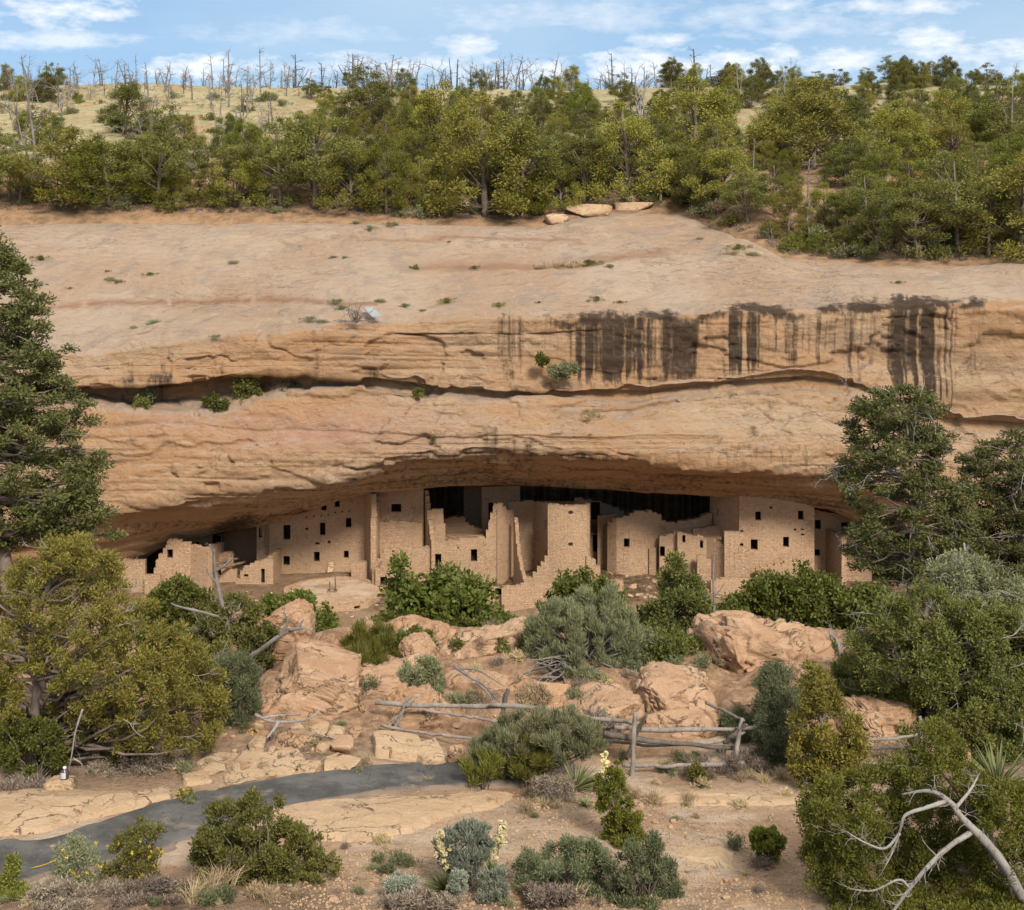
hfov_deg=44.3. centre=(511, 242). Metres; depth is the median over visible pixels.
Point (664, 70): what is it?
pinyon tree
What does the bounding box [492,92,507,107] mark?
pinyon tree
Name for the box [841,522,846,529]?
window
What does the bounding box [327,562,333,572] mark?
stone slab
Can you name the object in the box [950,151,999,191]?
pinyon tree
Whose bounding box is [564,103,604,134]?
pinyon tree
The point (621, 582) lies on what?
masonry wall
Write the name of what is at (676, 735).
stone
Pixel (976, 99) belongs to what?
juniper tree
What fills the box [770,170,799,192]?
juniper tree
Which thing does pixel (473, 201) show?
shrub
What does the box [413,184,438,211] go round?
juniper tree
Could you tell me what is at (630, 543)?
masonry house
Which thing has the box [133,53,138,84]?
snag
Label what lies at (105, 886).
plant
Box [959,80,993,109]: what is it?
juniper tree
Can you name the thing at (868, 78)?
juniper tree
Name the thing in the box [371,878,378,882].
stone
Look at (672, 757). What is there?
plant
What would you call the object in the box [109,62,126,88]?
snag
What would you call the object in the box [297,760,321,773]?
rock slab
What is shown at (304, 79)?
snag
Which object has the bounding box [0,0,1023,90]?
sky
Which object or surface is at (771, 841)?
shrub
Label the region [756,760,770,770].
plant
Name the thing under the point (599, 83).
snag
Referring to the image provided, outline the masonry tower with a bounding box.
[548,497,599,584]
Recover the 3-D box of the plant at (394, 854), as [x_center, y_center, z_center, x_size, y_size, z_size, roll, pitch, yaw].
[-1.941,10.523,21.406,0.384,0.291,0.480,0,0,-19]
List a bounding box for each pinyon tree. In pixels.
[0,127,14,155]
[0,144,53,201]
[26,112,76,157]
[41,62,68,93]
[119,101,212,208]
[146,122,185,156]
[192,153,240,206]
[216,116,323,207]
[258,146,282,176]
[262,127,314,164]
[269,105,364,208]
[284,137,328,191]
[301,78,319,99]
[314,83,332,98]
[320,138,354,165]
[328,92,344,109]
[336,64,402,133]
[342,69,361,91]
[374,148,412,193]
[398,107,413,127]
[411,134,438,159]
[450,87,480,112]
[459,110,572,212]
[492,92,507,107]
[493,98,545,123]
[493,115,532,135]
[525,160,542,175]
[529,163,553,194]
[536,122,570,152]
[551,128,627,203]
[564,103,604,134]
[565,129,582,141]
[583,119,603,137]
[600,102,634,126]
[600,145,634,182]
[602,73,630,97]
[606,109,632,125]
[613,82,642,111]
[625,135,694,202]
[646,142,686,180]
[656,75,679,87]
[657,59,686,83]
[660,56,683,87]
[662,80,692,107]
[684,118,747,169]
[712,70,727,86]
[716,166,771,223]
[722,85,741,121]
[756,157,809,217]
[771,75,786,87]
[773,66,790,83]
[779,113,809,148]
[804,71,830,89]
[816,194,854,235]
[821,169,898,236]
[826,69,852,86]
[831,108,864,138]
[832,136,862,162]
[832,215,862,245]
[835,136,895,177]
[857,67,876,81]
[870,103,890,115]
[875,55,900,80]
[882,186,966,259]
[896,150,1007,253]
[899,69,916,87]
[900,89,942,117]
[903,103,934,130]
[945,177,1023,256]
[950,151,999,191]
[956,140,997,176]
[962,77,1023,141]
[965,62,1003,88]
[1001,103,1023,119]
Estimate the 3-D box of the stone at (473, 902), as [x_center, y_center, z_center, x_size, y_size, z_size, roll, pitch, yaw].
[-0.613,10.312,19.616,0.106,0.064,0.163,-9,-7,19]
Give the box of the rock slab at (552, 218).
[545,213,568,223]
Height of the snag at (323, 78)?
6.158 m
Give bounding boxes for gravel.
[269,789,812,909]
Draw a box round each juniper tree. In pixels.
[0,64,20,89]
[0,124,124,206]
[0,531,232,769]
[5,112,39,147]
[7,74,34,100]
[27,108,60,149]
[28,71,60,101]
[35,73,61,97]
[42,132,162,206]
[95,80,153,134]
[101,155,144,189]
[113,130,150,167]
[121,134,172,194]
[144,140,197,187]
[153,168,206,207]
[170,112,206,148]
[188,590,266,668]
[199,146,271,207]
[203,112,243,160]
[218,117,269,170]
[242,130,272,159]
[282,111,330,157]
[309,91,339,125]
[310,112,333,144]
[310,134,390,210]
[323,116,363,149]
[329,104,352,133]
[336,141,366,184]
[346,105,377,134]
[347,133,381,173]
[348,162,392,201]
[349,92,371,120]
[352,134,412,214]
[361,98,399,136]
[364,133,395,173]
[371,119,401,148]
[382,101,415,143]
[382,161,425,210]
[385,143,425,185]
[393,67,418,95]
[394,100,450,142]
[395,129,428,152]
[397,85,421,113]
[398,89,431,123]
[399,126,447,184]
[400,77,484,177]
[404,155,433,196]
[405,84,417,99]
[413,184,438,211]
[420,90,556,216]
[426,174,468,214]
[433,136,475,181]
[445,83,470,103]
[450,155,481,194]
[468,69,493,95]
[469,97,500,126]
[472,90,489,119]
[476,149,520,197]
[487,169,553,214]
[488,97,514,123]
[497,89,531,115]
[519,99,563,147]
[525,85,548,107]
[528,94,552,133]
[532,134,567,167]
[534,74,556,98]
[535,161,588,210]
[537,111,572,140]
[545,74,564,98]
[547,149,589,193]
[553,93,566,109]
[556,64,589,92]
[556,90,581,129]
[556,137,583,173]
[558,89,603,130]
[574,83,593,96]
[574,135,625,187]
[578,97,677,201]
[586,97,605,126]
[593,758,649,848]
[601,118,645,170]
[626,106,674,151]
[627,82,636,100]
[638,549,716,661]
[643,96,666,117]
[643,115,687,163]
[646,89,670,106]
[647,74,772,156]
[657,106,678,131]
[657,123,688,155]
[664,148,701,194]
[669,95,692,126]
[669,118,680,133]
[669,152,736,208]
[672,69,700,94]
[672,148,719,183]
[675,108,714,145]
[680,138,759,201]
[685,68,701,91]
[689,62,708,88]
[705,76,714,86]
[711,109,742,138]
[713,82,743,109]
[718,62,742,87]
[718,65,741,87]
[723,62,745,86]
[736,75,770,108]
[737,158,763,181]
[741,57,771,90]
[745,75,864,169]
[745,97,780,138]
[745,111,768,147]
[747,65,778,98]
[748,115,795,159]
[748,135,781,168]
[758,180,814,239]
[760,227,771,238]
[766,83,788,106]
[769,145,801,178]
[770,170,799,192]
[771,96,797,114]
[778,72,809,103]
[784,659,872,788]
[785,65,802,93]
[793,714,1023,909]
[796,87,876,158]
[798,182,846,224]
[802,80,838,120]
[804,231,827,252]
[815,136,868,187]
[835,574,1023,741]
[844,191,921,259]
[845,106,873,135]
[845,144,914,203]
[846,170,896,217]
[848,80,877,108]
[850,98,940,169]
[858,127,888,157]
[862,73,882,97]
[870,102,901,145]
[876,176,926,232]
[881,91,905,112]
[883,74,902,98]
[886,159,933,197]
[887,61,911,88]
[888,135,924,170]
[893,111,936,156]
[894,55,923,86]
[897,83,934,119]
[902,149,971,212]
[903,131,940,164]
[909,60,933,87]
[910,86,989,150]
[916,186,965,238]
[917,547,1023,645]
[921,115,982,165]
[925,60,940,83]
[930,56,963,85]
[932,146,951,180]
[937,79,962,102]
[938,63,964,86]
[943,93,976,132]
[944,107,1005,153]
[946,75,968,95]
[956,149,1023,263]
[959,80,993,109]
[959,179,993,221]
[963,665,1023,765]
[964,69,984,84]
[965,94,985,112]
[966,192,1017,240]
[969,154,996,176]
[972,132,1023,178]
[973,94,987,108]
[982,88,1002,104]
[987,105,1018,132]
[989,133,1023,181]
[991,561,1023,623]
[993,154,1022,198]
[1000,84,1023,118]
[1006,69,1023,93]
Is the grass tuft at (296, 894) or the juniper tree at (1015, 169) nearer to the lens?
the grass tuft at (296, 894)
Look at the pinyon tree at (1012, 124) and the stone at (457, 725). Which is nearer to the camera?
the stone at (457, 725)
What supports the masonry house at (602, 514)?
on the cliff
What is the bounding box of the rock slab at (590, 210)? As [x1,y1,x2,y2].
[566,204,611,216]
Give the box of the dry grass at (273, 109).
[0,82,1020,181]
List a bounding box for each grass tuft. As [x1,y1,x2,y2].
[173,870,217,904]
[180,866,227,896]
[193,859,253,889]
[250,878,281,903]
[283,880,308,899]
[419,774,434,780]
[485,794,500,801]
[506,795,537,813]
[512,877,543,896]
[529,793,552,807]
[550,798,563,808]
[558,879,591,902]
[609,764,628,775]
[637,781,673,805]
[676,785,703,803]
[678,875,690,884]
[731,770,750,781]
[740,866,750,875]
[753,770,776,784]
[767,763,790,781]
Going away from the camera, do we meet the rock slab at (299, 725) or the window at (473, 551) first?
the rock slab at (299, 725)
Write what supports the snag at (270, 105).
on the hillside
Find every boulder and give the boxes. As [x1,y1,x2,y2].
[243,693,278,722]
[254,598,315,660]
[265,639,363,722]
[359,652,442,695]
[360,661,378,669]
[372,730,420,761]
[384,683,452,732]
[385,614,456,649]
[397,631,436,657]
[416,738,444,764]
[438,617,528,658]
[444,667,514,703]
[510,673,572,711]
[559,679,644,733]
[630,661,717,713]
[646,706,720,738]
[686,610,836,674]
[791,659,837,681]
[834,695,918,744]
[842,647,872,657]
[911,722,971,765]
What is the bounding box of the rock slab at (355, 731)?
[350,726,361,737]
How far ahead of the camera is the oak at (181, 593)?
39.53 m
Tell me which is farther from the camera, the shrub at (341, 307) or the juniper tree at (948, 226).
the juniper tree at (948, 226)
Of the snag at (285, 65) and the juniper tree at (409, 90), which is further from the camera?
the snag at (285, 65)
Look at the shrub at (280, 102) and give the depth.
223.74 m
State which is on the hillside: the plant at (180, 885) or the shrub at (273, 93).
the shrub at (273, 93)
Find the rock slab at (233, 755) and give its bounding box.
[229,751,238,760]
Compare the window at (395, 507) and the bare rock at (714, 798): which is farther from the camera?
the window at (395, 507)
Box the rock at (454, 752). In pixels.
[447,744,464,762]
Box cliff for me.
[0,213,1023,653]
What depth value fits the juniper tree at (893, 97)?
206.10 m
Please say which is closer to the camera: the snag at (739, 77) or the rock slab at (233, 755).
the rock slab at (233, 755)
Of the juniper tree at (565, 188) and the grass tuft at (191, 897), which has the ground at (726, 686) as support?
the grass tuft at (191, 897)
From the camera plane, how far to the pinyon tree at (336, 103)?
212.89 m
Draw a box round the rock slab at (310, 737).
[303,728,316,743]
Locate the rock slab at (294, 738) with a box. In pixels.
[275,728,312,748]
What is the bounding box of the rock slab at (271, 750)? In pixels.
[268,746,275,754]
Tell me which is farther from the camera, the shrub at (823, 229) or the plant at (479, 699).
the shrub at (823, 229)
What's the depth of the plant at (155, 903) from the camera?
19.20 m
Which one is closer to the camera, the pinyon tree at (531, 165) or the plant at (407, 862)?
the plant at (407, 862)
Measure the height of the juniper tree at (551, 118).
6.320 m
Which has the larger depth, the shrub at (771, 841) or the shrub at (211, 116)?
the shrub at (211, 116)
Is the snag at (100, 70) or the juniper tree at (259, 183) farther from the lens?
the snag at (100, 70)
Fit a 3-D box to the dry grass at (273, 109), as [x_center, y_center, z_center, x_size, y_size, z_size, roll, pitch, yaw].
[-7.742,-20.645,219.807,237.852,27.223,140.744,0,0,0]
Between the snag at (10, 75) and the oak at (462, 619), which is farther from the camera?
the snag at (10, 75)
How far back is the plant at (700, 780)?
25.98 m
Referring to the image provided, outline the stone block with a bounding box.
[43,775,76,789]
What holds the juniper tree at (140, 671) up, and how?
on the ground at (726, 686)
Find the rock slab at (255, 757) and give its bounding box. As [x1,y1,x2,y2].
[232,747,305,777]
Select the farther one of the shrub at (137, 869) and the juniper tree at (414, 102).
the juniper tree at (414, 102)
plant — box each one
[0,895,9,903]
[18,895,37,908]
[43,890,55,901]
[88,878,102,888]
[92,883,103,894]
[100,876,125,891]
[145,895,163,907]
[174,881,192,896]
[177,758,197,774]
[194,884,225,906]
[199,756,213,767]
[205,882,232,899]
[207,881,240,905]
[211,897,222,907]
[242,880,273,899]
[257,760,267,768]
[265,732,276,739]
[269,706,289,719]
[304,737,321,748]
[332,720,346,725]
[340,840,351,849]
[350,883,365,894]
[354,764,361,772]
[359,673,382,693]
[361,754,377,765]
[363,861,379,869]
[370,829,397,845]
[370,849,387,864]
[375,856,397,875]
[387,848,405,866]
[397,852,412,866]
[399,852,423,867]
[443,689,467,708]
[461,691,482,703]
[464,661,483,671]
[468,690,484,702]
[476,874,491,890]
[479,617,501,625]
[488,654,505,666]
[496,896,515,908]
[502,647,528,663]
[521,785,534,796]
[525,810,538,817]
[528,786,547,798]
[565,685,587,701]
[569,677,588,688]
[578,669,610,682]
[584,776,605,784]
[598,676,612,683]
[613,792,626,801]
[616,748,630,760]
[619,667,636,678]
[624,786,649,802]
[643,893,670,906]
[651,777,661,784]
[655,759,670,773]
[662,651,685,664]
[665,750,682,763]
[665,763,680,779]
[673,749,697,762]
[681,800,690,807]
[686,774,713,789]
[689,811,701,818]
[691,650,722,671]
[691,757,703,762]
[726,701,744,714]
[726,831,747,850]
[727,796,749,808]
[746,768,755,778]
[747,853,775,870]
[750,673,763,687]
[750,882,766,893]
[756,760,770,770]
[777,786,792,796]
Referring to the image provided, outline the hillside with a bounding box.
[0,83,1023,266]
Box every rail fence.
[374,688,763,775]
[858,716,927,775]
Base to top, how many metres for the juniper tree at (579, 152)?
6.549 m
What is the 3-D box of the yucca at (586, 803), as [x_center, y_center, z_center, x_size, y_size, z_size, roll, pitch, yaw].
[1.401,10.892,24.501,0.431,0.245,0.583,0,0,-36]
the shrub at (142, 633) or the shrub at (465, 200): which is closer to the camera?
the shrub at (142, 633)
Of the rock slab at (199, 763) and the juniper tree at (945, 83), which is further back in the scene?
the juniper tree at (945, 83)
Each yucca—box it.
[418,829,468,894]
[478,819,512,886]
[550,758,597,798]
[575,794,593,808]
[590,751,609,790]
[947,740,1023,799]
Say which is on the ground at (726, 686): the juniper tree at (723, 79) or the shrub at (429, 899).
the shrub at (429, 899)
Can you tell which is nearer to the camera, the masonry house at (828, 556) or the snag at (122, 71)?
the masonry house at (828, 556)
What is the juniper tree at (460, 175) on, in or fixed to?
on the hillside
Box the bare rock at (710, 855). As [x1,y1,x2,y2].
[677,846,735,867]
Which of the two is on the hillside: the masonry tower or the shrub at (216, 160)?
the shrub at (216, 160)
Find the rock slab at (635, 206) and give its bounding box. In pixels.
[614,202,653,210]
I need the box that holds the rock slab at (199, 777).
[182,769,212,786]
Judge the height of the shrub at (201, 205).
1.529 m
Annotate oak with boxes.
[139,571,229,637]
[258,587,341,632]
[369,608,553,653]
[377,549,515,623]
[535,564,630,632]
[710,559,850,652]
[829,580,898,629]
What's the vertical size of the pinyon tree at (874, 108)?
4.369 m
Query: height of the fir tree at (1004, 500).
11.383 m
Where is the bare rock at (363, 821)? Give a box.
[271,790,513,844]
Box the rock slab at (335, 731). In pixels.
[326,725,344,737]
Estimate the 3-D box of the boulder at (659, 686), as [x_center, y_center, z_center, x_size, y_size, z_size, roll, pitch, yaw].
[3.938,11.480,30.899,2.220,1.968,2.645,0,0,4]
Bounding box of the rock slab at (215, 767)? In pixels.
[203,758,228,774]
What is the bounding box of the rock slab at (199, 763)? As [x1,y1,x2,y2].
[197,757,206,767]
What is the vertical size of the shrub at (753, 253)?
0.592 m
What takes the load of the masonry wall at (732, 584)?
on the cliff
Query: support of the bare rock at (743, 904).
on the ground at (726, 686)
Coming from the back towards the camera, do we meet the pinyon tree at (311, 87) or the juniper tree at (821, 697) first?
the pinyon tree at (311, 87)
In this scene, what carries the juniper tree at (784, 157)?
on the hillside
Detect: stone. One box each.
[169,763,182,770]
[257,729,268,736]
[266,770,280,774]
[329,896,339,902]
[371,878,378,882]
[451,722,461,728]
[468,900,476,904]
[533,803,541,809]
[671,733,681,737]
[723,895,730,899]
[731,699,740,704]
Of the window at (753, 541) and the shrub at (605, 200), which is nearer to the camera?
the window at (753, 541)
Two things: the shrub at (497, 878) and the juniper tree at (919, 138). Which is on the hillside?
the juniper tree at (919, 138)
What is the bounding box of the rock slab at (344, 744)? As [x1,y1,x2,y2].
[330,734,353,753]
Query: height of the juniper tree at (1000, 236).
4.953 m
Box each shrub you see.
[0,93,10,99]
[0,716,69,778]
[0,768,49,791]
[0,850,30,901]
[5,183,53,200]
[16,200,28,205]
[17,109,33,116]
[20,874,97,909]
[29,255,52,259]
[48,830,106,886]
[62,106,78,114]
[72,90,82,99]
[74,96,84,103]
[79,187,105,204]
[83,747,192,779]
[92,114,106,122]
[98,815,167,892]
[101,116,111,125]
[104,872,195,908]
[105,277,115,280]
[107,196,143,212]
[121,194,142,202]
[123,131,138,139]
[130,394,151,409]
[131,385,156,402]
[132,623,189,670]
[134,101,152,107]
[141,188,173,199]
[145,319,161,324]
[152,194,177,212]
[167,92,182,97]
[171,186,203,202]
[176,786,199,804]
[184,161,200,170]
[184,656,215,703]
[186,785,343,886]
[189,199,211,207]
[191,149,214,160]
[198,111,216,120]
[200,391,229,412]
[203,151,226,161]
[204,91,220,98]
[208,334,220,339]
[209,158,227,165]
[212,647,267,732]
[214,194,239,209]
[227,192,249,203]
[231,104,255,111]
[231,376,262,404]
[235,618,279,678]
[240,186,274,201]
[240,189,251,201]
[253,97,265,101]
[259,90,277,100]
[262,92,278,99]
[263,191,302,210]
[267,193,296,204]
[273,206,288,213]
[277,98,294,105]
[279,379,301,391]
[299,316,317,322]
[327,299,342,304]
[330,301,379,327]
[332,200,342,208]
[332,304,348,309]
[338,616,402,665]
[362,225,379,229]
[375,203,391,211]
[377,885,465,909]
[380,193,411,206]
[381,869,420,895]
[382,221,399,226]
[392,209,407,216]
[395,652,447,695]
[397,303,409,306]
[399,204,432,218]
[406,616,449,637]
[408,264,419,269]
[412,387,424,399]
[414,192,426,209]
[427,206,450,214]
[431,816,495,890]
[437,297,457,303]
[446,867,471,901]
[454,195,471,209]
[457,744,507,789]
[462,203,481,212]
[463,702,608,776]
[470,195,490,213]
[474,863,510,903]
[479,200,498,214]
[491,302,505,306]
[507,732,558,790]
[510,833,612,898]
[514,680,554,714]
[520,577,646,679]
[522,878,605,909]
[525,264,552,269]
[528,772,577,803]
[534,350,549,367]
[542,190,569,201]
[543,261,571,266]
[546,360,579,380]
[549,195,570,204]
[563,185,593,199]
[566,261,586,267]
[573,259,603,265]
[579,705,626,748]
[580,410,606,422]
[586,296,604,302]
[596,198,609,204]
[602,827,684,909]
[619,622,663,671]
[620,188,653,201]
[626,193,657,203]
[636,604,706,661]
[638,182,677,194]
[638,183,663,197]
[650,194,659,203]
[657,186,671,196]
[664,193,684,202]
[673,746,776,780]
[685,202,716,218]
[686,761,712,783]
[691,197,718,213]
[705,199,728,212]
[705,210,747,226]
[717,704,754,743]
[719,249,746,254]
[723,243,752,249]
[746,251,760,255]
[747,657,805,762]
[748,824,787,862]
[749,703,799,767]
[777,231,813,252]
[792,231,833,247]
[794,222,824,239]
[801,639,836,652]
[802,222,832,239]
[809,223,837,241]
[820,238,846,255]
[825,224,845,238]
[829,654,874,696]
[832,242,869,259]
[834,229,877,243]
[865,734,923,773]
[868,233,911,243]
[884,241,933,258]
[899,240,920,258]
[905,233,941,248]
[909,241,968,261]
[933,228,970,242]
[940,230,959,245]
[940,243,956,250]
[943,239,977,248]
[947,695,1002,773]
[989,615,1023,676]
[993,239,1014,252]
[998,228,1023,252]
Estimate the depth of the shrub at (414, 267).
111.68 m
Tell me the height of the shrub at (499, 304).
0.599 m
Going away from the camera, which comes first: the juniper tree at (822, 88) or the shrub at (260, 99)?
the juniper tree at (822, 88)
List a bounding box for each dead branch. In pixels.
[64,709,88,773]
[246,604,319,659]
[254,704,361,749]
[386,682,427,730]
[453,664,507,702]
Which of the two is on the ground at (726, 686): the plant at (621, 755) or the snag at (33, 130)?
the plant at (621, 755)
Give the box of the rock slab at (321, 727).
[310,721,328,737]
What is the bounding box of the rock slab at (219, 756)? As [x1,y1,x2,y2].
[209,752,230,760]
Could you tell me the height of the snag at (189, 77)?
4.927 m
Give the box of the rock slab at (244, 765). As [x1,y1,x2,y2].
[239,762,251,769]
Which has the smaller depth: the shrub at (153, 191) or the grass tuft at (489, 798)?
the grass tuft at (489, 798)
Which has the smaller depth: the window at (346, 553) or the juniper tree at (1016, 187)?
the window at (346, 553)
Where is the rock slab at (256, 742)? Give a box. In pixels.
[247,735,265,749]
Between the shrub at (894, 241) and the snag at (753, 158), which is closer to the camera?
the shrub at (894, 241)
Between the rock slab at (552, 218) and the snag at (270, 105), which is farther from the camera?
the snag at (270, 105)
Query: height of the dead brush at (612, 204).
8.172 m
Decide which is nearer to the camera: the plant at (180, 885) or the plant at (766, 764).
the plant at (180, 885)
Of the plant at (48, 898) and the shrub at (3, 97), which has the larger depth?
the shrub at (3, 97)
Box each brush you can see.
[0,83,949,178]
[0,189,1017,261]
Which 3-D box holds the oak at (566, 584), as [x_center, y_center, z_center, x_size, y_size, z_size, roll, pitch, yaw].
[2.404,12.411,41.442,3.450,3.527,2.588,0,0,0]
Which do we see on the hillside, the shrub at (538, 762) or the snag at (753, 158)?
the snag at (753, 158)
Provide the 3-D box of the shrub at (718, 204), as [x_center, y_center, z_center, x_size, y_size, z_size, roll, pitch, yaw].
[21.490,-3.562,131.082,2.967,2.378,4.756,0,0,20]
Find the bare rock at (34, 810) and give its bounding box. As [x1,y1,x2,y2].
[0,786,177,836]
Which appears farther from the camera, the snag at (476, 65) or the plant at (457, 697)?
the snag at (476, 65)
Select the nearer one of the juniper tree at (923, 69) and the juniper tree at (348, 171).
the juniper tree at (348, 171)
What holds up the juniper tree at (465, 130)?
on the hillside
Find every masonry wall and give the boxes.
[117,557,146,591]
[315,595,379,611]
[351,560,367,578]
[478,580,557,610]
[589,576,623,594]
[710,577,786,602]
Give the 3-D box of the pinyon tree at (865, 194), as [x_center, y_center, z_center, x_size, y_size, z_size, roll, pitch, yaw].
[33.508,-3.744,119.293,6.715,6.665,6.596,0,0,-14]
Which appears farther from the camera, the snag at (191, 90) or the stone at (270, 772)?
the snag at (191, 90)
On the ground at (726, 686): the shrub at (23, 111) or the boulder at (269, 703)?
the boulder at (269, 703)
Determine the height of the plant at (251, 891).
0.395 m
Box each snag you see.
[0,56,53,179]
[0,61,14,88]
[3,138,19,197]
[18,62,34,88]
[19,55,35,80]
[25,87,67,124]
[33,64,48,80]
[39,76,70,105]
[50,85,58,106]
[63,66,79,96]
[63,69,88,99]
[72,63,80,87]
[81,79,96,97]
[86,56,107,85]
[90,61,116,92]
[95,58,105,85]
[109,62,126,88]
[113,95,153,133]
[116,60,130,83]
[117,59,137,81]
[127,72,158,107]
[132,113,162,140]
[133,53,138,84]
[136,62,156,97]
[144,94,176,121]
[149,92,175,129]
[159,67,172,92]
[161,60,174,88]
[170,101,183,137]
[170,542,236,638]
[180,66,194,87]
[182,64,187,89]
[188,79,194,99]
[201,66,211,85]
[203,82,230,132]
[204,55,214,86]
[204,84,215,107]
[214,72,223,93]
[217,74,232,97]
[219,49,239,106]
[219,58,232,86]
[221,101,244,146]
[224,63,254,83]
[231,98,260,131]
[232,69,250,86]
[237,84,245,107]
[238,63,274,102]
[240,71,257,112]
[256,47,266,97]
[257,104,267,125]
[264,91,283,122]
[265,59,279,88]
[281,60,287,89]
[283,66,289,95]
[287,66,318,97]
[290,54,308,87]
[292,68,298,87]
[313,61,326,86]
[317,68,326,96]
[323,72,345,87]
[328,63,339,87]
[332,51,366,84]
[333,54,358,88]
[347,56,358,83]
[362,60,375,83]
[366,55,400,88]
[372,59,395,80]
[374,62,388,81]
[388,59,403,89]
[397,61,419,87]
[406,56,420,83]
[419,59,451,86]
[423,66,446,88]
[455,59,463,87]
[461,55,477,87]
[461,63,488,87]
[469,64,502,88]
[491,59,507,87]
[492,54,507,88]
[497,54,524,89]
[499,60,534,88]
[500,64,515,88]
[517,64,543,89]
[521,63,536,87]
[545,52,568,81]
[589,64,615,89]
[590,74,622,89]
[607,53,616,85]
[627,62,652,185]
[639,66,653,87]
[650,62,662,87]
[687,47,698,69]
[706,64,719,86]
[712,549,725,611]
[731,63,748,94]
[750,139,764,181]
[765,220,773,245]
[779,57,796,101]
[802,158,821,236]
[824,621,861,656]
[938,543,972,558]
[959,73,996,91]
[993,74,1005,100]
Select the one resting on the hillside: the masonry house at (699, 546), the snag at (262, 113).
the snag at (262, 113)
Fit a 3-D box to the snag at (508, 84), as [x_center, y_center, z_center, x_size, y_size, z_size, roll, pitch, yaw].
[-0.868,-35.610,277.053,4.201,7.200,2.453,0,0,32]
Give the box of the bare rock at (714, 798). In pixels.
[633,790,800,806]
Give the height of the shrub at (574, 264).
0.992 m
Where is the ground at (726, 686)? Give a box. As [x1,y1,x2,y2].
[0,620,1023,909]
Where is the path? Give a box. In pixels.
[0,759,532,884]
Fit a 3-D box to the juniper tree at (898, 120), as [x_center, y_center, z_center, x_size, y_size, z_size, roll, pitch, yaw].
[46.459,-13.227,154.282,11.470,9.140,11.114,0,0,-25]
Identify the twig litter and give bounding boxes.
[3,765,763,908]
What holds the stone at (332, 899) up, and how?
on the ground at (726, 686)
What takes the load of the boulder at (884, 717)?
on the ground at (726, 686)
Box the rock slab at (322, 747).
[315,741,330,753]
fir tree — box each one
[0,225,128,652]
[803,361,981,599]
[918,479,1011,580]
[943,427,1023,577]
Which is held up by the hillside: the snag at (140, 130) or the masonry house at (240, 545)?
the snag at (140, 130)
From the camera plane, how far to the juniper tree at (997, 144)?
137.54 m
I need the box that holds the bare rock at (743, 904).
[734,901,753,907]
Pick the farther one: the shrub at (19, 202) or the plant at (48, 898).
the shrub at (19, 202)
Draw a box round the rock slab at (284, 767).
[262,759,295,778]
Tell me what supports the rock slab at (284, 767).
on the ground at (726, 686)
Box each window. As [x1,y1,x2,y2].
[168,549,172,556]
[284,556,289,563]
[315,552,319,560]
[344,551,348,556]
[346,518,350,525]
[392,504,400,510]
[471,549,476,560]
[660,546,663,555]
[751,539,756,548]
[755,512,759,518]
[783,537,787,545]
[798,511,802,518]
[815,520,819,527]
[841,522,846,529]
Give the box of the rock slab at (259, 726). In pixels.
[254,723,263,731]
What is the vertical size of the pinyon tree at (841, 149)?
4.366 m
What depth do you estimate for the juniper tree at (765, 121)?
164.57 m
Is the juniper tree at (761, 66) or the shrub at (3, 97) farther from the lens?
the juniper tree at (761, 66)
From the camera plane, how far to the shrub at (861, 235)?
117.65 m
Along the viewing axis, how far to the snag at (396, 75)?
279.52 m
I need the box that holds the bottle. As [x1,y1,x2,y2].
[60,766,68,779]
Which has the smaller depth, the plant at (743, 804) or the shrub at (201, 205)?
the plant at (743, 804)
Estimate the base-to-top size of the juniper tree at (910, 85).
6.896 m
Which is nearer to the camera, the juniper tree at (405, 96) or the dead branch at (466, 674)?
the dead branch at (466, 674)
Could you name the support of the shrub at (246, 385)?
on the cliff
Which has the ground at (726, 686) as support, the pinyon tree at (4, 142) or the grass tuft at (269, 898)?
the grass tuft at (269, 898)
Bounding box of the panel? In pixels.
[363,307,381,316]
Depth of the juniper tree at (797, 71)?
247.48 m
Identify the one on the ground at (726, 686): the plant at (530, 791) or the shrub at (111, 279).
the plant at (530, 791)
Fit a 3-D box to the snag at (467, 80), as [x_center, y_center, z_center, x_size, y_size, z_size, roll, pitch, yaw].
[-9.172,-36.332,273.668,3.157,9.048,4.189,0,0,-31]
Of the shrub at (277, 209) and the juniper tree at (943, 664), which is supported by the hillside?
the shrub at (277, 209)
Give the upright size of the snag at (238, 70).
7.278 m
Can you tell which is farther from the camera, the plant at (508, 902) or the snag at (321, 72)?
the snag at (321, 72)
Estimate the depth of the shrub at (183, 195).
138.31 m
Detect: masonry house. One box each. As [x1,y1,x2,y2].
[144,538,223,593]
[186,527,256,582]
[235,548,281,583]
[257,495,363,573]
[364,489,434,581]
[372,559,402,586]
[427,485,519,582]
[497,499,555,584]
[581,497,623,567]
[603,509,711,575]
[659,524,723,580]
[710,496,813,579]
[814,509,871,584]
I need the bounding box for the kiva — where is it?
[284,576,384,603]
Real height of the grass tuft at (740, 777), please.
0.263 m
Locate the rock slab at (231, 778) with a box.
[223,771,256,785]
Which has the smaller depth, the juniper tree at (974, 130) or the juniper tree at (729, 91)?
the juniper tree at (974, 130)
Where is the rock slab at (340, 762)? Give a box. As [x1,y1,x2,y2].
[324,754,360,770]
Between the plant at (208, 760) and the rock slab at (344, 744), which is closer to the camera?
the plant at (208, 760)
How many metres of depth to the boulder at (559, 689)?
30.57 m
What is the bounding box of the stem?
[31,859,55,868]
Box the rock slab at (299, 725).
[289,722,303,728]
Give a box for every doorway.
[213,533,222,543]
[262,569,264,581]
[284,525,290,537]
[321,523,324,533]
[435,554,440,566]
[489,503,492,518]
[591,502,599,518]
[593,535,596,550]

